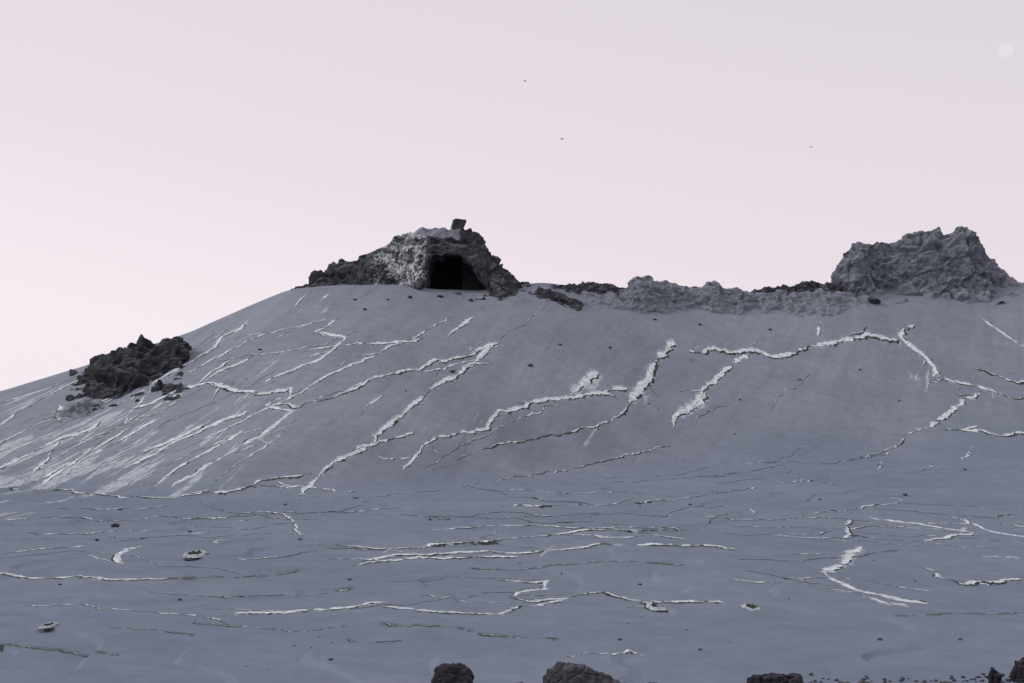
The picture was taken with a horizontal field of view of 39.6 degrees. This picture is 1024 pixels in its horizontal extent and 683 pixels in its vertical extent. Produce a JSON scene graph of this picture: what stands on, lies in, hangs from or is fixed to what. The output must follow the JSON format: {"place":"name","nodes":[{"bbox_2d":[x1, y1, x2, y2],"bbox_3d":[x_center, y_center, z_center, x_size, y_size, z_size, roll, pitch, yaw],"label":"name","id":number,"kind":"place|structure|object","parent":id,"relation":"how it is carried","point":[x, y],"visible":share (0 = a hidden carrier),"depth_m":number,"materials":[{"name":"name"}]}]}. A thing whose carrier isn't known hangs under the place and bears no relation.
{"place":"outdoors","nodes":[
{"label":"outdoors","id":0,"kind":"place"},
{"bbox_2d":[0,283,1023,682],"bbox_3d":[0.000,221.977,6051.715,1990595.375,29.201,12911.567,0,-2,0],"label":"ground","id":1,"kind":"structure","parent":0,"point":[836,405],"depth_m":106.39,"materials":[{"name":"grey soil"}]},
{"bbox_2d":[13,441,59,487],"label":"mineral vein","id":2,"kind":"object","parent":1,"relation":"on","point":[45,461],"visible":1,"depth_m":124.83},
{"bbox_2d":[0,380,77,424],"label":"mineral vein","id":3,"kind":"object","parent":1,"relation":"on","point":[12,416],"visible":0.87,"depth_m":159.43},
{"bbox_2d":[1,373,82,402],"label":"mineral vein","id":4,"kind":"object","parent":1,"relation":"on","point":[36,392],"visible":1,"depth_m":168.26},
{"bbox_2d":[0,545,86,553],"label":"mineral vein","id":5,"kind":"object","parent":1,"relation":"on","point":[39,549],"visible":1,"depth_m":75.01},
{"bbox_2d":[37,622,58,629],"bbox_3d":[-15.950,9.754,48.952,0.566,0.098,1.491,0,-2,0],"label":"crust ring","id":6,"kind":"object","parent":1,"relation":"on","point":[49,625],"visible":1,"depth_m":48.74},
{"bbox_2d":[0,421,100,468],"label":"mineral vein","id":7,"kind":"object","parent":1,"relation":"on","point":[56,440],"visible":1,"depth_m":135.55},
{"bbox_2d":[0,644,114,656],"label":"mineral vein","id":8,"kind":"object","parent":1,"relation":"on","point":[1,647],"visible":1,"depth_m":45.03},
{"bbox_2d":[40,443,98,485],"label":"mineral vein","id":9,"kind":"object","parent":1,"relation":"on","point":[60,471],"visible":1,"depth_m":121.70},
{"bbox_2d":[43,398,108,419],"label":"rock outcrop","id":10,"kind":"object","parent":1,"relation":"on","point":[81,407],"visible":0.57,"depth_m":150.43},
{"bbox_2d":[32,426,130,482],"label":"mineral vein","id":11,"kind":"object","parent":1,"relation":"on","point":[99,446],"visible":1,"depth_m":128.47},
{"bbox_2d":[0,573,176,580],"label":"mineral vein","id":12,"kind":"object","parent":1,"relation":"on","point":[58,578],"visible":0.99,"depth_m":63.71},
{"bbox_2d":[39,401,177,454],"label":"mineral vein","id":13,"kind":"object","parent":1,"relation":"on","point":[116,429],"visible":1,"depth_m":137.46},
{"bbox_2d":[61,417,159,478],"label":"mineral vein","id":14,"kind":"object","parent":1,"relation":"on","point":[135,431],"visible":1,"depth_m":133.92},
{"bbox_2d":[28,530,209,534],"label":"mineral vein","id":15,"kind":"object","parent":1,"relation":"on","point":[98,532],"visible":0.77,"depth_m":83.50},
{"bbox_2d":[8,551,238,573],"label":"mineral vein","id":16,"kind":"object","parent":1,"relation":"on","point":[125,555],"visible":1,"depth_m":71.32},
{"bbox_2d":[6,516,245,520],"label":"mineral vein","id":17,"kind":"object","parent":1,"relation":"on","point":[127,520],"visible":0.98,"depth_m":91.40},
{"bbox_2d":[51,389,201,460],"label":"mineral vein","id":18,"kind":"object","parent":1,"relation":"on","point":[116,427],"visible":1,"depth_m":136.80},
{"bbox_2d":[111,545,142,562],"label":"mineral vein","id":19,"kind":"object","parent":1,"relation":"on","point":[116,558],"visible":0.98,"depth_m":72.33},
{"bbox_2d":[66,335,189,411],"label":"rock outcrop","id":20,"kind":"object","parent":1,"relation":"on","point":[117,373],"visible":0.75,"depth_m":165.41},
{"bbox_2d":[30,604,230,625],"bbox_3d":[-13.944,10.117,52.887,10.217,0.138,1.597,-1,-2,27],"label":"mineral vein","id":21,"kind":"object","parent":1,"relation":"on","point":[126,609],"visible":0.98,"depth_m":53.90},
{"bbox_2d":[110,627,192,635],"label":"mineral vein","id":22,"kind":"object","parent":1,"relation":"on","point":[149,629],"visible":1,"depth_m":48.77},
{"bbox_2d":[100,425,204,468],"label":"mineral vein","id":23,"kind":"object","parent":1,"relation":"on","point":[171,440],"visible":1,"depth_m":129.61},
{"bbox_2d":[0,473,311,498],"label":"mineral vein","id":24,"kind":"object","parent":1,"relation":"on","point":[224,492],"visible":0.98,"depth_m":109.92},
{"bbox_2d":[102,359,230,429],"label":"mineral vein","id":25,"kind":"object","parent":1,"relation":"on","point":[222,365],"visible":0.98,"depth_m":154.86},
{"bbox_2d":[140,439,225,481],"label":"mineral vein","id":26,"kind":"object","parent":1,"relation":"on","point":[218,442],"visible":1,"depth_m":123.51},
{"bbox_2d":[123,411,247,468],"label":"mineral vein","id":27,"kind":"object","parent":1,"relation":"on","point":[195,433],"visible":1,"depth_m":130.86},
{"bbox_2d":[132,319,248,398],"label":"mineral vein","id":28,"kind":"object","parent":1,"relation":"on","point":[215,346],"visible":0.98,"depth_m":170.96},
{"bbox_2d":[182,550,208,559],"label":"crust ring","id":29,"kind":"object","parent":1,"relation":"on","point":[192,555],"visible":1,"depth_m":72.95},
{"bbox_2d":[152,427,248,488],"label":"mineral vein","id":30,"kind":"object","parent":1,"relation":"on","point":[187,462],"visible":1,"depth_m":120.51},
{"bbox_2d":[114,533,293,540],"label":"mineral vein","id":31,"kind":"object","parent":1,"relation":"on","point":[199,536],"visible":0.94,"depth_m":83.13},
{"bbox_2d":[148,351,262,411],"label":"mineral vein","id":32,"kind":"object","parent":1,"relation":"on","point":[237,364],"visible":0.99,"depth_m":158.69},
{"bbox_2d":[130,382,292,487],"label":"mineral vein","id":33,"kind":"object","parent":1,"relation":"on","point":[226,388],"visible":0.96,"depth_m":145.85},
{"bbox_2d":[164,333,267,383],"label":"mineral vein","id":34,"kind":"object","parent":1,"relation":"on","point":[224,353],"visible":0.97,"depth_m":166.62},
{"bbox_2d":[144,496,309,519],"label":"mineral vein","id":35,"kind":"object","parent":1,"relation":"on","point":[231,512],"visible":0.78,"depth_m":96.38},
{"bbox_2d":[184,570,297,578],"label":"mineral vein","id":36,"kind":"object","parent":1,"relation":"on","point":[242,576],"visible":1,"depth_m":66.22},
{"bbox_2d":[152,589,349,597],"bbox_3d":[-10.521,10.587,59.262,8.767,0.417,2.977,1,-2,-23],"label":"mineral vein","id":37,"kind":"object","parent":1,"relation":"on","point":[244,596],"visible":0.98,"depth_m":58.25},
{"bbox_2d":[215,419,296,481],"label":"mineral vein","id":38,"kind":"object","parent":1,"relation":"on","point":[266,445],"visible":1,"depth_m":121.17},
{"bbox_2d":[193,622,343,631],"bbox_3d":[-8.620,10.046,49.664,5.444,0.226,1.722,0,-2,0],"label":"mineral vein","id":39,"kind":"object","parent":1,"relation":"on","point":[261,628],"visible":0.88,"depth_m":49.81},
{"bbox_2d":[235,318,325,338],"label":"mineral vein","id":40,"kind":"object","parent":1,"relation":"on","point":[285,328],"visible":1,"depth_m":179.06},
{"bbox_2d":[239,511,322,537],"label":"mineral vein","id":41,"kind":"object","parent":1,"relation":"on","point":[294,524],"visible":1,"depth_m":94.39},
{"bbox_2d":[221,331,355,361],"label":"mineral vein","id":42,"kind":"object","parent":1,"relation":"on","point":[291,350],"visible":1,"depth_m":167.23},
{"bbox_2d":[190,504,400,519],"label":"mineral vein","id":43,"kind":"object","parent":1,"relation":"on","point":[297,512],"visible":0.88,"depth_m":97.19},
{"bbox_2d":[261,318,346,383],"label":"mineral vein","id":44,"kind":"object","parent":1,"relation":"on","point":[321,357],"visible":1,"depth_m":166.00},
{"bbox_2d":[238,548,371,559],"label":"mineral vein","id":45,"kind":"object","parent":1,"relation":"on","point":[300,553],"visible":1,"depth_m":74.33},
{"bbox_2d":[174,317,448,452],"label":"mineral vein","id":46,"kind":"object","parent":1,"relation":"on","point":[351,364],"visible":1,"depth_m":155.87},
{"bbox_2d":[233,601,391,614],"bbox_3d":[-7.356,10.295,54.639,6.904,0.246,1.720,2,-3,-41],"label":"mineral vein","id":47,"kind":"object","parent":1,"relation":"on","point":[298,610],"visible":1,"depth_m":53.95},
{"bbox_2d":[277,481,352,492],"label":"mineral vein","id":48,"kind":"object","parent":1,"relation":"on","point":[333,490],"visible":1,"depth_m":111.17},
{"bbox_2d":[308,338,420,350],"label":"mineral vein","id":49,"kind":"object","parent":1,"relation":"on","point":[395,342],"visible":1,"depth_m":174.54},
{"bbox_2d":[274,343,491,408],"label":"mineral vein","id":50,"kind":"object","parent":1,"relation":"on","point":[423,367],"visible":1,"depth_m":163.41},
{"bbox_2d":[352,431,413,450],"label":"mineral vein","id":51,"kind":"object","parent":1,"relation":"on","point":[379,441],"visible":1,"depth_m":132.53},
{"bbox_2d":[302,342,498,492],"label":"mineral vein","id":52,"kind":"object","parent":1,"relation":"on","point":[394,421],"visible":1,"depth_m":146.03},
{"bbox_2d":[293,226,530,299],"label":"rock outcrop","id":53,"kind":"object","parent":1,"relation":"on","point":[443,258],"visible":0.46,"depth_m":216.00,"materials":[{"name":"stone"}]},
{"bbox_2d":[451,218,465,229],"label":"rock block","id":54,"kind":"object","parent":53,"relation":"on","point":[457,223],"visible":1,"depth_m":218.18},
{"bbox_2d":[353,555,519,565],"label":"mineral vein","id":55,"kind":"object","parent":1,"relation":"on","point":[440,558],"visible":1,"depth_m":73.98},
{"bbox_2d":[327,592,560,611],"bbox_3d":[-3.192,10.554,57.999,11.112,0.373,2.685,1,-3,-34],"label":"mineral vein","id":56,"kind":"object","parent":1,"relation":"on","point":[449,597],"visible":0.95,"depth_m":59.04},
{"bbox_2d":[422,360,473,371],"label":"mineral vein","id":57,"kind":"object","parent":1,"relation":"on","point":[444,368],"visible":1,"depth_m":170.89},
{"bbox_2d":[431,663,473,682],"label":"lava rock","id":58,"kind":"object","parent":1,"relation":"on","point":[454,673],"visible":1,"depth_m":38.06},
{"bbox_2d":[448,316,473,335],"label":"mineral vein","id":59,"kind":"object","parent":1,"relation":"on","point":[465,322],"visible":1,"depth_m":194.80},
{"bbox_2d":[383,623,557,638],"bbox_3d":[-1.509,10.067,49.268,7.216,0.213,1.407,-1,-3,31],"label":"mineral vein","id":60,"kind":"object","parent":1,"relation":"on","point":[388,624],"visible":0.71,"depth_m":49.90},
{"bbox_2d":[400,512,545,519],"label":"mineral vein","id":61,"kind":"object","parent":1,"relation":"on","point":[477,514],"visible":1,"depth_m":96.73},
{"bbox_2d":[419,595,526,603],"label":"mineral vein","id":62,"kind":"object","parent":1,"relation":"on","point":[464,601],"visible":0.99,"depth_m":58.52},
{"bbox_2d":[426,404,559,467],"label":"mineral vein","id":63,"kind":"object","parent":1,"relation":"on","point":[531,413],"visible":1,"depth_m":149.78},
{"bbox_2d":[353,445,669,497],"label":"mineral vein","id":64,"kind":"object","parent":1,"relation":"on","point":[638,453],"visible":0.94,"depth_m":147.90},
{"bbox_2d":[338,529,686,549],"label":"mineral vein","id":65,"kind":"object","parent":1,"relation":"on","point":[487,542],"visible":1,"depth_m":81.92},
{"bbox_2d":[403,391,622,469],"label":"mineral vein","id":66,"kind":"object","parent":1,"relation":"on","point":[527,405],"visible":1,"depth_m":162.10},
{"bbox_2d":[433,516,618,524],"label":"mineral vein","id":67,"kind":"object","parent":1,"relation":"on","point":[515,518],"visible":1,"depth_m":94.39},
{"bbox_2d":[501,580,560,602],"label":"mineral vein","id":68,"kind":"object","parent":1,"relation":"on","point":[544,582],"visible":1,"depth_m":61.66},
{"bbox_2d":[459,397,631,459],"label":"mineral vein","id":69,"kind":"object","parent":1,"relation":"on","point":[624,411],"visible":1,"depth_m":159.64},
{"bbox_2d":[462,486,631,504],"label":"mineral vein","id":70,"kind":"object","parent":1,"relation":"on","point":[542,500],"visible":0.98,"depth_m":107.89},
{"bbox_2d":[365,543,739,560],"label":"mineral vein","id":71,"kind":"object","parent":1,"relation":"on","point":[565,549],"visible":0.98,"depth_m":77.34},
{"bbox_2d":[384,592,723,614],"bbox_3d":[1.634,10.473,56.737,13.693,0.334,5.094,1,-2,-23],"label":"mineral vein","id":72,"kind":"object","parent":1,"relation":"on","point":[606,593],"visible":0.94,"depth_m":56.90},
{"bbox_2d":[534,286,583,313],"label":"rock outcrop","id":73,"kind":"object","parent":1,"relation":"on","point":[560,298],"visible":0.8,"depth_m":213.89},
{"bbox_2d":[441,525,685,530],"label":"mineral vein","id":74,"kind":"object","parent":1,"relation":"on","point":[675,528],"visible":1,"depth_m":90.64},
{"bbox_2d":[510,489,642,493],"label":"mineral vein","id":75,"kind":"object","parent":1,"relation":"on","point":[566,492],"visible":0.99,"depth_m":112.04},
{"bbox_2d":[472,561,684,569],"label":"mineral vein","id":76,"kind":"object","parent":1,"relation":"on","point":[580,563],"visible":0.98,"depth_m":71.74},
{"bbox_2d":[543,662,619,682],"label":"lava rock","id":77,"kind":"object","parent":1,"relation":"on","point":[562,672],"visible":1,"depth_m":38.05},
{"bbox_2d":[569,370,601,395],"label":"mineral vein","id":78,"kind":"object","parent":1,"relation":"on","point":[592,376],"visible":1,"depth_m":182.55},
{"bbox_2d":[549,281,628,295],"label":"rock outcrop","id":79,"kind":"object","parent":1,"relation":"on","point":[597,288],"visible":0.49,"depth_m":223.58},
{"bbox_2d":[569,534,636,537],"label":"mineral vein","id":80,"kind":"object","parent":1,"relation":"on","point":[598,536],"visible":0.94,"depth_m":85.51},
{"bbox_2d":[568,649,646,656],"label":"mineral vein","id":81,"kind":"object","parent":1,"relation":"on","point":[627,651],"visible":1,"depth_m":44.44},
{"bbox_2d":[602,386,627,395],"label":"mineral vein","id":82,"kind":"object","parent":1,"relation":"on","point":[617,388],"visible":1,"depth_m":183.87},
{"bbox_2d":[523,506,721,516],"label":"mineral vein","id":83,"kind":"object","parent":1,"relation":"on","point":[624,513],"visible":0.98,"depth_m":98.48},
{"bbox_2d":[513,487,755,507],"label":"mineral vein","id":84,"kind":"object","parent":1,"relation":"on","point":[543,506],"visible":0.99,"depth_m":104.47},
{"bbox_2d":[629,341,675,401],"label":"mineral vein","id":85,"kind":"object","parent":1,"relation":"on","point":[640,388],"visible":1,"depth_m":193.96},
{"bbox_2d":[644,602,667,612],"bbox_3d":[5.720,10.444,56.268,0.965,0.155,2.800,0,-2,0],"label":"crust ring","id":86,"kind":"object","parent":1,"relation":"on","point":[650,606],"visible":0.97,"depth_m":55.46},
{"bbox_2d":[680,392,708,414],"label":"mineral vein","id":87,"kind":"object","parent":1,"relation":"on","point":[703,398],"visible":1,"depth_m":189.28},
{"bbox_2d":[542,275,867,317],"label":"rock outcrop","id":88,"kind":"object","parent":1,"relation":"on","point":[645,294],"visible":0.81,"depth_m":232.31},
{"bbox_2d":[752,280,847,293],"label":"rock outcrop","id":89,"kind":"object","parent":88,"relation":"on","point":[807,286],"visible":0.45,"depth_m":243.82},
{"bbox_2d":[672,353,750,426],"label":"mineral vein","id":90,"kind":"object","parent":1,"relation":"on","point":[713,382],"visible":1,"depth_m":200.62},
{"bbox_2d":[740,603,761,610],"bbox_3d":[9.411,10.432,55.925,0.878,0.145,1.932,0,-2,0],"label":"crust ring","id":91,"kind":"object","parent":1,"relation":"on","point":[751,607],"visible":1,"depth_m":55.88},
{"bbox_2d":[746,673,805,682],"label":"lava rock","id":92,"kind":"object","parent":1,"relation":"on","point":[780,678],"visible":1,"depth_m":38.35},
{"bbox_2d":[739,571,818,583],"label":"mineral vein","id":93,"kind":"object","parent":1,"relation":"on","point":[785,578],"visible":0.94,"depth_m":63.64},
{"bbox_2d":[705,516,874,521],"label":"mineral vein","id":94,"kind":"object","parent":1,"relation":"on","point":[779,519],"visible":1,"depth_m":95.64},
{"bbox_2d":[689,332,899,358],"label":"mineral vein","id":95,"kind":"object","parent":1,"relation":"on","point":[742,351],"visible":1,"depth_m":220.37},
{"bbox_2d":[773,519,853,538],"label":"mineral vein","id":96,"kind":"object","parent":1,"relation":"on","point":[848,528],"visible":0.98,"depth_m":86.24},
{"bbox_2d":[720,525,914,535],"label":"mineral vein","id":97,"kind":"object","parent":1,"relation":"on","point":[822,533],"visible":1,"depth_m":88.19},
{"bbox_2d":[739,550,896,560],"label":"mineral vein","id":98,"kind":"object","parent":1,"relation":"on","point":[814,558],"visible":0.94,"depth_m":73.85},
{"bbox_2d":[745,438,905,463],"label":"mineral vein","id":99,"kind":"object","parent":1,"relation":"on","point":[896,446],"visible":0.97,"depth_m":171.56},
{"bbox_2d":[728,577,934,591],"bbox_3d":[14.192,10.772,63.955,8.858,0.342,4.231,0,-2,10],"label":"mineral vein","id":100,"kind":"object","parent":1,"relation":"on","point":[828,577],"visible":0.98,"depth_m":63.10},
{"bbox_2d":[814,495,901,514],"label":"mineral vein","id":101,"kind":"object","parent":1,"relation":"on","point":[863,507],"visible":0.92,"depth_m":104.29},
{"bbox_2d":[823,547,925,602],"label":"mineral vein","id":102,"kind":"object","parent":1,"relation":"on","point":[849,558],"visible":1,"depth_m":67.75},
{"bbox_2d":[868,297,880,303],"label":"stone","id":103,"kind":"object","parent":1,"relation":"on","point":[874,300],"visible":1,"depth_m":243.85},
{"bbox_2d":[898,324,939,375],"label":"mineral vein","id":104,"kind":"object","parent":1,"relation":"on","point":[902,333],"visible":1,"depth_m":229.06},
{"bbox_2d":[870,517,974,540],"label":"mineral vein","id":105,"kind":"object","parent":1,"relation":"on","point":[950,536],"visible":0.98,"depth_m":86.71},
{"bbox_2d":[831,226,1023,308],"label":"rock knoll","id":106,"kind":"structure","parent":1,"relation":"on","point":[957,264],"depth_m":251.09,"materials":[{"name":"stone"}]},
{"bbox_2d":[854,532,1021,541],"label":"mineral vein","id":107,"kind":"object","parent":1,"relation":"on","point":[939,535],"visible":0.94,"depth_m":85.19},
{"bbox_2d":[905,392,978,434],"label":"mineral vein","id":108,"kind":"object","parent":1,"relation":"on","point":[948,414],"visible":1,"depth_m":201.40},
{"bbox_2d":[874,508,1016,518],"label":"mineral vein","id":109,"kind":"object","parent":1,"relation":"on","point":[942,514],"visible":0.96,"depth_m":99.30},
{"bbox_2d":[897,612,1020,615],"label":"mineral vein","id":110,"kind":"object","parent":1,"relation":"on","point":[962,613],"visible":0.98,"depth_m":53.86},
{"bbox_2d":[922,567,1023,585],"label":"mineral vein","id":111,"kind":"object","parent":1,"relation":"on","point":[975,583],"visible":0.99,"depth_m":63.93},
{"bbox_2d":[929,378,1023,399],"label":"mineral vein","id":112,"kind":"object","parent":1,"relation":"on","point":[969,384],"visible":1,"depth_m":215.21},
{"bbox_2d":[943,428,1023,436],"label":"mineral vein","id":113,"kind":"object","parent":1,"relation":"on","point":[989,433],"visible":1,"depth_m":193.03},
{"bbox_2d":[952,516,1023,536],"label":"mineral vein","id":114,"kind":"object","parent":1,"relation":"on","point":[966,520],"visible":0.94,"depth_m":88.62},
{"bbox_2d":[986,667,1004,682],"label":"lava rock","id":115,"kind":"object","parent":1,"relation":"on","point":[993,676],"visible":1,"depth_m":39.62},
{"bbox_2d":[975,368,1023,384],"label":"mineral vein","id":116,"kind":"object","parent":1,"relation":"on","point":[1020,382],"visible":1,"depth_m":217.48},
{"bbox_2d":[984,319,1023,345],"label":"mineral vein","id":117,"kind":"object","parent":1,"relation":"on","point":[998,329],"visible":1,"depth_m":237.97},
{"bbox_2d":[1010,657,1023,682],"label":"lava rock","id":118,"kind":"object","parent":1,"relation":"on","point":[1017,674],"visible":1,"depth_m":40.51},
{"bbox_2d":[0,0,1023,390],"label":"sky","id":119,"kind":"structure","parent":0,"point":[169,169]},
{"bbox_2d":[998,42,1013,57],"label":"moon","id":120,"kind":"object","parent":119,"relation":"in","point":[1006,49],"visible":1,"depth_m":8039.72,"materials":[{"name":"white"}]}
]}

